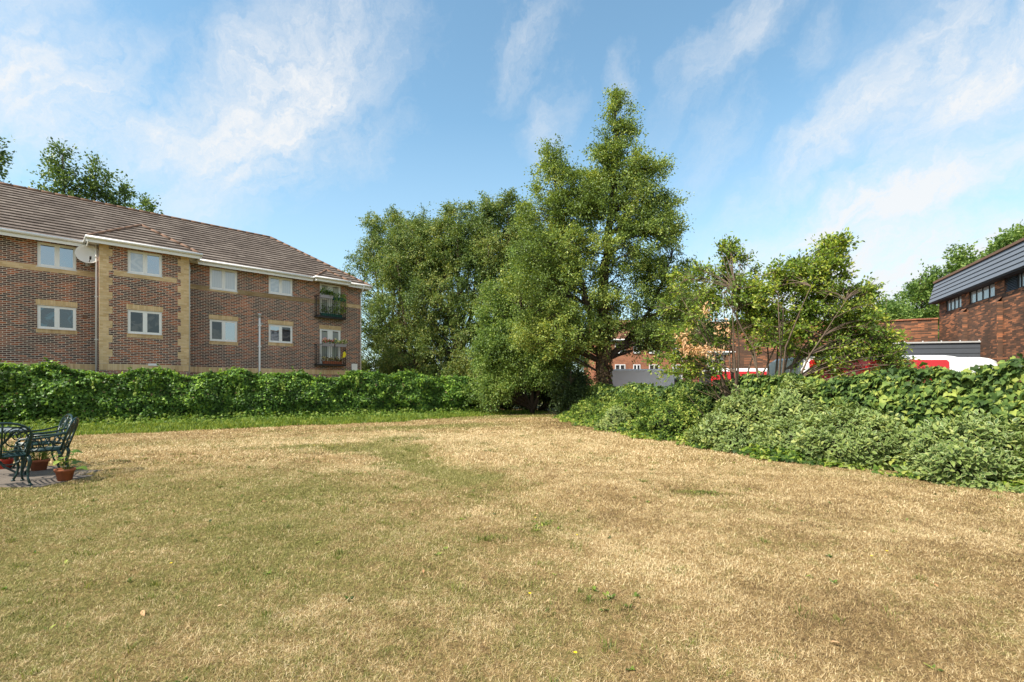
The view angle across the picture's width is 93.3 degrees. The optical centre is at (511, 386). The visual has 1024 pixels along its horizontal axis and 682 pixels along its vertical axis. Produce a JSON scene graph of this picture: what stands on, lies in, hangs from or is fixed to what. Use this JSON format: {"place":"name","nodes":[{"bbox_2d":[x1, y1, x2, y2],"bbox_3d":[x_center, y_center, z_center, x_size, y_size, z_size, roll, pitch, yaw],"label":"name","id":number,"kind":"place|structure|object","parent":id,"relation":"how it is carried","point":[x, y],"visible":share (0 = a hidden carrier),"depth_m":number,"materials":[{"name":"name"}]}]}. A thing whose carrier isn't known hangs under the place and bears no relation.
{"place":"outdoors","nodes":[
{"label":"outdoors","id":0,"kind":"place"},
{"bbox_2d":[0,466,102,486],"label":"patio","id":1,"kind":"structure","parent":0,"point":[41,478],"depth_m":7.63,"materials":[{"name":"grey stone"}]},
{"bbox_2d":[0,441,18,468],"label":"plant pot","id":2,"kind":"object","parent":1,"relation":"on","point":[7,460],"visible":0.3,"depth_m":8.47,"materials":[{"name":"red ceramic"}]},
{"bbox_2d":[0,426,32,473],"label":"garden table","id":3,"kind":"object","parent":1,"relation":"on","point":[5,430],"visible":0.54,"depth_m":7.79,"materials":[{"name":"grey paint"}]},
{"bbox_2d":[0,422,32,485],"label":"garden chair","id":4,"kind":"object","parent":1,"relation":"on","point":[22,455],"visible":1,"depth_m":6.99,"materials":[{"name":"green metal"}]},
{"bbox_2d":[22,442,57,470],"bbox_3d":[-8.108,1.200,8.341,0.450,0.476,0.380,0,0,-23],"label":"plant pot","id":5,"kind":"object","parent":1,"relation":"on","point":[39,463],"visible":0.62,"depth_m":8.25,"materials":[{"name":"ceramic"}]},
{"bbox_2d":[11,414,72,470],"bbox_3d":[-8.320,0.967,8.595,0.697,0.936,0.719,0,0,34],"label":"garden chair","id":6,"kind":"object","parent":1,"relation":"on","point":[68,420],"visible":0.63,"depth_m":8.66,"materials":[{"name":"green metal"}]},
{"bbox_2d":[11,417,78,480],"bbox_3d":[-7.455,0.967,7.769,0.719,0.936,0.697,0,0,-33],"label":"garden chair","id":7,"kind":"object","parent":1,"relation":"on","point":[72,426],"visible":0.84,"depth_m":7.72,"materials":[{"name":"green metal"}]},
{"bbox_2d":[50,449,87,480],"bbox_3d":[-6.811,1.205,7.429,0.602,0.467,0.404,0,0,44],"label":"plant pot","id":8,"kind":"object","parent":1,"relation":"on","point":[65,473],"visible":1,"depth_m":7.38,"materials":[{"name":"ceramic"}]},
{"bbox_2d":[0,410,551,438],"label":"green grass","id":9,"kind":"structure","parent":0,"point":[102,428],"depth_m":18.15,"materials":[{"name":"green plant"}]},
{"bbox_2d":[0,409,1023,681],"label":"lawn","id":10,"kind":"structure","parent":0,"point":[610,625],"depth_m":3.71,"materials":[{"name":"beige plant"}]},
{"bbox_2d":[0,182,372,382],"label":"apartment building","id":11,"kind":"structure","parent":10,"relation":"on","point":[149,290],"depth_m":21.78,"materials":[{"name":"red brick"}]},
{"bbox_2d":[37,241,75,270],"bbox_3d":[-18.716,-5.340,19.892,1.230,1.020,0.115,0,0,-44],"label":"window","id":12,"kind":"structure","parent":11,"relation":"in","point":[55,256],"depth_m":19.88,"materials":[{"name":"white plastic"}]},
{"bbox_2d":[36,299,76,334],"bbox_3d":[-18.716,-2.852,19.892,1.250,1.345,0.115,0,0,-44],"label":"window","id":13,"kind":"structure","parent":11,"relation":"in","point":[52,318],"depth_m":19.88,"materials":[{"name":"white plastic"}]},
{"bbox_2d":[75,245,98,265],"bbox_3d":[-17.688,-5.511,20.220,0.752,0.822,0.710,0,0,0],"label":"satellite dish","id":14,"kind":"object","parent":11,"relation":"attached to","point":[85,254],"visible":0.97,"depth_m":20.13,"materials":[{"name":"white metal"}]},
{"bbox_2d":[126,304,162,338],"bbox_3d":[-15.980,-2.817,21.055,1.280,1.415,0.115,0,0,-44],"label":"window","id":15,"kind":"structure","parent":11,"relation":"in","point":[147,323],"depth_m":21.05,"materials":[{"name":"white plastic"}]},
{"bbox_2d":[127,250,162,277],"bbox_3d":[-15.980,-5.340,21.055,1.260,1.020,0.115,0,0,-44],"label":"window","id":16,"kind":"structure","parent":11,"relation":"in","point":[140,263],"depth_m":21.05,"materials":[{"name":"white plastic"}]},
{"bbox_2d":[209,267,236,291],"bbox_3d":[-14.351,-5.305,24.067,1.270,1.090,0.115,0,0,-44],"label":"window","id":17,"kind":"structure","parent":11,"relation":"in","point":[220,279],"depth_m":24.07,"materials":[{"name":"white plastic"}]},
{"bbox_2d":[209,314,237,344],"bbox_3d":[-14.351,-2.802,24.067,1.290,1.445,0.115,0,0,-44],"label":"window","id":18,"kind":"structure","parent":11,"relation":"in","point":[222,331],"depth_m":24.06,"materials":[{"name":"white plastic"}]},
{"bbox_2d":[268,276,292,296],"bbox_3d":[-12.405,-5.375,25.925,1.280,0.950,0.115,0,0,-44],"label":"window","id":19,"kind":"structure","parent":11,"relation":"in","point":[277,285],"depth_m":25.93,"materials":[{"name":"white plastic"}]},
{"bbox_2d":[268,320,292,345],"bbox_3d":[-12.405,-2.852,25.925,1.300,1.345,0.115,0,0,-44],"label":"window","id":20,"kind":"structure","parent":11,"relation":"in","point":[280,333],"depth_m":25.93,"materials":[{"name":"white plastic"}]},
{"bbox_2d":[319,287,333,298],"bbox_3d":[-10.399,-5.248,27.129,0.803,0.597,0.394,0,0,-44],"label":"flower trough","id":21,"kind":"object","parent":11,"relation":"attached to","point":[327,294],"visible":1,"depth_m":27.05,"materials":[{"name":"green plant"}]},
{"bbox_2d":[322,337,334,346],"bbox_3d":[-10.322,-2.520,27.183,0.786,0.500,0.365,0,0,-44],"label":"flower trough","id":22,"kind":"object","parent":11,"relation":"attached to","point":[325,342],"visible":1,"depth_m":27.11,"materials":[{"name":"grey plant"}]},
{"bbox_2d":[320,283,339,313],"bbox_3d":[-10.468,-4.910,27.809,1.220,1.880,0.060,0,0,-44],"label":"balcony door","id":23,"kind":"structure","parent":11,"relation":"in","point":[335,290],"depth_m":27.76,"materials":[{"name":"white plastic"}]},
{"bbox_2d":[319,325,340,363],"bbox_3d":[-10.459,-2.383,27.800,1.300,2.225,0.085,0,0,-44],"label":"balcony door","id":24,"kind":"structure","parent":11,"relation":"in","point":[334,332],"depth_m":27.72,"materials":[{"name":"white plastic"}]},
{"bbox_2d":[320,302,342,316],"bbox_3d":[-10.300,-4.373,27.590,1.356,0.807,0.371,0,0,-44],"label":"flower trough","id":25,"kind":"object","parent":11,"relation":"on","point":[325,313],"visible":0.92,"depth_m":27.44,"materials":[{"name":"green plant"}]},
{"bbox_2d":[321,356,341,363],"bbox_3d":[-10.279,-1.521,27.628,1.200,0.502,0.398,0,0,-44],"label":"flower trough","id":26,"kind":"object","parent":11,"relation":"on","point":[325,361],"visible":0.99,"depth_m":27.52,"materials":[{"name":"ceramic"}]},
{"bbox_2d":[332,292,347,313],"bbox_3d":[-9.829,-4.787,27.601,0.869,1.290,0.448,0,0,-44],"label":"flower trough","id":27,"kind":"object","parent":11,"relation":"attached to","point":[342,299],"visible":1,"depth_m":27.55,"materials":[{"name":"green plant"}]},
{"bbox_2d":[334,338,347,346],"bbox_3d":[-9.839,-2.514,27.678,0.835,0.488,0.384,0,0,-44],"label":"flower trough","id":28,"kind":"object","parent":11,"relation":"attached to","point":[337,343],"visible":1,"depth_m":27.60,"materials":[{"name":"green plant"}]},
{"bbox_2d":[0,357,496,424],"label":"hedge","id":29,"kind":"object","parent":10,"relation":"on","point":[26,391],"visible":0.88,"depth_m":20.25,"materials":[{"name":"green plant"}]},
{"bbox_2d":[0,404,506,426],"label":"ivy hedge foot","id":30,"kind":"object","parent":10,"relation":"on","point":[107,420],"visible":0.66,"depth_m":20.33},
{"bbox_2d":[3,436,957,681],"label":"weeds","id":31,"kind":"object","parent":10,"relation":"on","point":[593,588],"visible":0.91,"depth_m":4.09,"materials":[{"name":"green plant"}]},
{"bbox_2d":[456,361,523,411],"bbox_3d":[-1.113,-0.199,26.127,3.878,3.514,2.487,0,0,0],"label":"elder bush","id":32,"kind":"object","parent":10,"relation":"on","point":[469,392],"visible":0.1,"depth_m":25.75,"materials":[{"name":"green plant"}]},
{"bbox_2d":[462,239,589,415],"bbox_3d":[0.798,-3.339,25.262,6.918,9.903,4.442,0,0,0],"label":"bushy tree","id":33,"kind":"object","parent":10,"relation":"on","point":[501,379],"visible":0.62,"depth_m":24.46,"materials":[{"name":"green plant"}]},
{"bbox_2d":[498,368,583,411],"bbox_3d":[1.359,0.168,28.355,6.244,3.735,3.129,0,0,0],"label":"dark bush","id":34,"kind":"object","parent":10,"relation":"on","point":[544,397],"visible":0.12,"depth_m":28.21,"materials":[{"name":"green plant"}]},
{"bbox_2d":[545,363,594,415],"bbox_3d":[3.191,0.261,23.248,2.549,3.035,3.348,0,0,-44],"label":"dark bush","id":35,"kind":"object","parent":10,"relation":"on","point":[570,395],"visible":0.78,"depth_m":23.03,"materials":[{"name":"green plant"}]},
{"bbox_2d":[132,461,1009,642],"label":"fallen leaves","id":36,"kind":"object","parent":10,"relation":"on","point":[143,611],"visible":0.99,"depth_m":3.69,"materials":[{"name":"brown plant"}]},
{"bbox_2d":[569,395,607,422],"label":"green shrub","id":37,"kind":"object","parent":10,"relation":"on","point":[587,408],"visible":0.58,"depth_m":18.96,"materials":[{"name":"green plant"}]},
{"bbox_2d":[491,83,710,385],"bbox_3d":[4.040,-6.244,22.370,10.058,15.716,5.626,0,0,0],"label":"tall tree","id":38,"kind":"object","parent":10,"relation":"on","point":[590,202],"visible":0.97,"depth_m":21.70,"materials":[{"name":"green plant"}]},
{"bbox_2d":[596,405,633,430],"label":"variegated shrub","id":39,"kind":"object","parent":10,"relation":"on","point":[613,415],"visible":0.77,"depth_m":15.90,"materials":[{"name":"green plant"}]},
{"bbox_2d":[597,389,655,427],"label":"green shrub","id":40,"kind":"object","parent":10,"relation":"on","point":[632,407],"visible":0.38,"depth_m":16.76,"materials":[{"name":"green plant"}]},
{"bbox_2d":[632,395,707,440],"bbox_3d":[4.780,0.881,13.985,2.503,1.270,2.719,0,0,0],"label":"green shrub","id":41,"kind":"object","parent":10,"relation":"on","point":[663,420],"visible":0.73,"depth_m":13.28,"materials":[{"name":"green plant"}]},
{"bbox_2d":[668,379,709,416],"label":"green shrub","id":42,"kind":"object","parent":10,"relation":"on","point":[690,387],"visible":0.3,"depth_m":14.71,"materials":[{"name":"green plant"}]},
{"bbox_2d":[641,231,788,415],"bbox_3d":[5.577,-1.334,13.304,3.921,5.682,2.270,0,0,0],"label":"tree","id":43,"kind":"object","parent":10,"relation":"on","point":[730,249],"visible":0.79,"depth_m":13.14,"materials":[{"name":"green plant"}]},
{"bbox_2d":[684,384,796,452],"bbox_3d":[5.713,0.740,11.383,2.772,1.584,2.882,0,0,-16],"label":"variegated shrub","id":44,"kind":"object","parent":10,"relation":"on","point":[734,420],"visible":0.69,"depth_m":11.04,"materials":[{"name":"green plant"}]},
{"bbox_2d":[553,407,1023,490],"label":"creeping ivy","id":45,"kind":"object","parent":10,"relation":"on","point":[778,454],"visible":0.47,"depth_m":9.74,"materials":[{"name":"green plant"}]},
{"bbox_2d":[753,408,830,454],"bbox_3d":[6.177,0.996,10.216,1.938,1.074,1.960,0,0,0],"label":"variegated shrub","id":46,"kind":"object","parent":10,"relation":"on","point":[781,435],"visible":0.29,"depth_m":10.05,"materials":[{"name":"green plant"}]},
{"bbox_2d":[749,372,836,427],"bbox_3d":[6.553,0.601,11.199,1.926,1.871,2.186,0,0,0],"label":"variegated shrub","id":47,"kind":"object","parent":10,"relation":"on","point":[788,399],"visible":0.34,"depth_m":10.78,"materials":[{"name":"green plant"}]},
{"bbox_2d":[580,353,1023,441],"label":"ivy fence","id":48,"kind":"object","parent":10,"relation":"on","point":[998,390],"visible":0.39,"depth_m":8.99,"materials":[{"name":"green plant"}]},
{"bbox_2d":[716,227,922,394],"bbox_3d":[8.001,-1.271,12.590,5.348,5.556,2.102,0,0,0],"label":"tree","id":49,"kind":"object","parent":10,"relation":"on","point":[806,277],"visible":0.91,"depth_m":12.34,"materials":[{"name":"green plant"}]},
{"bbox_2d":[791,399,915,470],"bbox_3d":[6.616,0.883,9.184,2.208,1.298,2.075,0,0,-40],"label":"variegated shrub","id":50,"kind":"object","parent":10,"relation":"on","point":[861,436],"visible":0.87,"depth_m":8.77,"materials":[{"name":"green plant"}]},
{"bbox_2d":[893,408,1023,493],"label":"variegated shrub","id":51,"kind":"object","parent":10,"relation":"on","point":[976,452],"visible":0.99,"depth_m":7.07,"materials":[{"name":"green plant"}]},
{"bbox_2d":[0,0,1023,371],"label":"sky","id":52,"kind":"structure","parent":0,"point":[899,124],"materials":[{"name":"blue"}]},
{"label":"car park","id":53,"kind":"structure","parent":0,"visible":0},
{"bbox_2d":[584,320,680,384],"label":"terraced house","id":54,"kind":"structure","parent":53,"relation":"on","point":[623,362],"depth_m":60.29,"materials":[{"name":"orange brick"}]},
{"bbox_2d":[615,364,624,368],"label":"window","id":55,"kind":"structure","parent":54,"relation":"in","point":[617,366],"depth_m":60.11,"materials":[{"name":"white plastic"}]},
{"bbox_2d":[633,364,639,368],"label":"window","id":56,"kind":"structure","parent":54,"relation":"in","point":[635,366],"depth_m":60.21,"materials":[{"name":"white plastic"}]},
{"bbox_2d":[649,364,658,368],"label":"window","id":57,"kind":"structure","parent":54,"relation":"in","point":[650,366],"depth_m":60.33,"materials":[{"name":"white plastic"}]},
{"bbox_2d":[609,369,681,387],"bbox_3d":[7.199,0.285,25.085,4.900,2.330,2.490,0,0,-2],"label":"van","id":58,"kind":"object","parent":53,"relation":"on","point":[621,377],"visible":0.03,"depth_m":24.12,"materials":[{"name":"white paint"}]},
{"bbox_2d":[643,281,736,380],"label":"round tree","id":59,"kind":"object","parent":53,"relation":"on","point":[700,338],"visible":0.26,"depth_m":28.91,"materials":[{"name":"green plant"}]},
{"bbox_2d":[698,368,766,383],"bbox_3d":[9.053,0.360,20.107,4.100,2.180,2.340,0,0,3],"label":"van","id":60,"kind":"object","parent":53,"relation":"on","point":[745,370],"visible":0.01,"depth_m":19.27,"materials":[{"name":"red paint"}]},
{"bbox_2d":[678,321,823,378],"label":"garage block","id":61,"kind":"structure","parent":53,"relation":"on","point":[726,352],"depth_m":34.84,"materials":[{"name":"brown brick"}]},
{"bbox_2d":[683,318,937,381],"bbox_3d":[21.073,-1.310,36.634,15.080,5.920,8.060,0,0,23],"label":"flat roofed annex","id":62,"kind":"object","parent":53,"relation":"on","point":[923,329],"visible":0.19,"depth_m":32.49,"materials":[{"name":"orange brick"}]},
{"bbox_2d":[769,355,972,382],"bbox_3d":[10.375,0.315,13.400,5.750,2.270,2.490,0,0,-1],"label":"van","id":63,"kind":"object","parent":53,"relation":"on","point":[956,364],"visible":0.04,"depth_m":12.48,"materials":[{"name":"white paint"}]},
{"bbox_2d":[868,294,923,319],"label":"ash tree","id":64,"kind":"object","parent":53,"relation":"on","point":[894,307],"visible":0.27,"depth_m":45.13,"materials":[{"name":"green plant"}]},
{"bbox_2d":[885,259,945,341],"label":"ash tree","id":65,"kind":"object","parent":53,"relation":"on","point":[921,293],"visible":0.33,"depth_m":48.77,"materials":[{"name":"green plant"}]},
{"bbox_2d":[851,340,980,356],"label":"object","id":66,"kind":"structure","parent":53,"relation":"on","point":[959,348],"depth_m":25.57,"materials":[{"name":"grey metal"}]},
{"bbox_2d":[924,241,983,333],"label":"ash tree","id":67,"kind":"object","parent":53,"relation":"on","point":[959,259],"visible":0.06,"depth_m":46.87,"materials":[{"name":"green plant"}]},
{"bbox_2d":[929,237,1023,381],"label":"brick hall","id":68,"kind":"structure","parent":53,"relation":"on","point":[982,300],"depth_m":24.40,"materials":[{"name":"brown brick"}]},
{"bbox_2d":[947,295,960,311],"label":"window","id":69,"kind":"structure","parent":68,"relation":"in","point":[954,303],"depth_m":28.14,"materials":[{"name":"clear glass"}]},
{"bbox_2d":[970,283,994,303],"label":"window","id":70,"kind":"structure","parent":68,"relation":"in","point":[988,291],"depth_m":25.15,"materials":[{"name":"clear glass"}]},
{"bbox_2d":[1018,272,1023,287],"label":"window","id":71,"kind":"structure","parent":68,"relation":"in","point":[1020,275],"depth_m":21.94,"materials":[{"name":"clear glass"}]},
{"bbox_2d":[959,357,997,371],"bbox_3d":[14.350,0.250,16.400,4.900,2.400,2.490,0,0,0],"label":"van","id":72,"kind":"object","parent":53,"relation":"on","point":[972,361],"depth_m":15.47,"materials":[{"name":"white paint"}]},
{"bbox_2d":[961,219,1023,265],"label":"ash tree","id":73,"kind":"object","parent":53,"relation":"on","point":[985,254],"depth_m":44.82,"materials":[{"name":"green plant"}]},
{"bbox_2d":[974,222,1023,261],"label":"ash tree","id":74,"kind":"object","parent":53,"relation":"on","point":[1004,239],"visible":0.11,"depth_m":42.51,"materials":[{"name":"green plant"}]},
{"label":"ground","id":75,"kind":"structure","parent":0,"visible":0},
{"bbox_2d":[0,135,16,183],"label":"poplar tree","id":76,"kind":"object","parent":75,"relation":"on","point":[3,159],"visible":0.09,"depth_m":40.46,"materials":[{"name":"green plant"}]},
{"bbox_2d":[21,137,95,199],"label":"poplar tree","id":77,"kind":"object","parent":75,"relation":"on","point":[63,177],"visible":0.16,"depth_m":40.16,"materials":[{"name":"green plant"}]},
{"bbox_2d":[69,147,129,206],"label":"poplar tree","id":78,"kind":"object","parent":75,"relation":"on","point":[95,186],"visible":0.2,"depth_m":41.70,"materials":[{"name":"green plant"}]},
{"bbox_2d":[97,171,140,208],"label":"poplar tree","id":79,"kind":"object","parent":75,"relation":"on","point":[124,187],"visible":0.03,"depth_m":43.34,"materials":[{"name":"green plant"}]},
{"bbox_2d":[128,192,162,213],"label":"poplar tree","id":80,"kind":"object","parent":75,"relation":"on","point":[145,202],"visible":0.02,"depth_m":42.77,"materials":[{"name":"green plant"}]},
{"bbox_2d":[342,204,441,372],"bbox_3d":[-9.903,-6.264,39.449,9.151,17.040,9.691,0,0,-18],"label":"tall hornbeam","id":81,"kind":"object","parent":75,"relation":"on","point":[376,232],"visible":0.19,"depth_m":38.16,"materials":[{"name":"green plant"}]},
{"bbox_2d":[362,201,466,377],"bbox_3d":[-7.101,-5.826,34.842,7.934,16.008,7.578,0,0,-31],"label":"tall hornbeam","id":82,"kind":"object","parent":75,"relation":"on","point":[401,255],"visible":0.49,"depth_m":33.65,"materials":[{"name":"green plant"}]},
{"bbox_2d":[402,197,498,381],"bbox_3d":[-4.038,-5.717,34.055,7.919,15.991,7.312,0,0,27],"label":"tall hornbeam","id":83,"kind":"object","parent":75,"relation":"on","point":[457,235],"visible":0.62,"depth_m":32.76,"materials":[{"name":"green plant"}]},
{"bbox_2d":[450,186,548,407],"bbox_3d":[-0.539,-5.550,32.783,7.416,15.766,7.274,0,0,0],"label":"tall hornbeam","id":84,"kind":"object","parent":75,"relation":"on","point":[490,225],"visible":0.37,"depth_m":31.81,"materials":[{"name":"green plant"}]},
{"bbox_2d":[512,212,595,401],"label":"tall hornbeam","id":85,"kind":"object","parent":75,"relation":"on","point":[581,366],"depth_m":34.63,"materials":[{"name":"green plant"}]}
]}

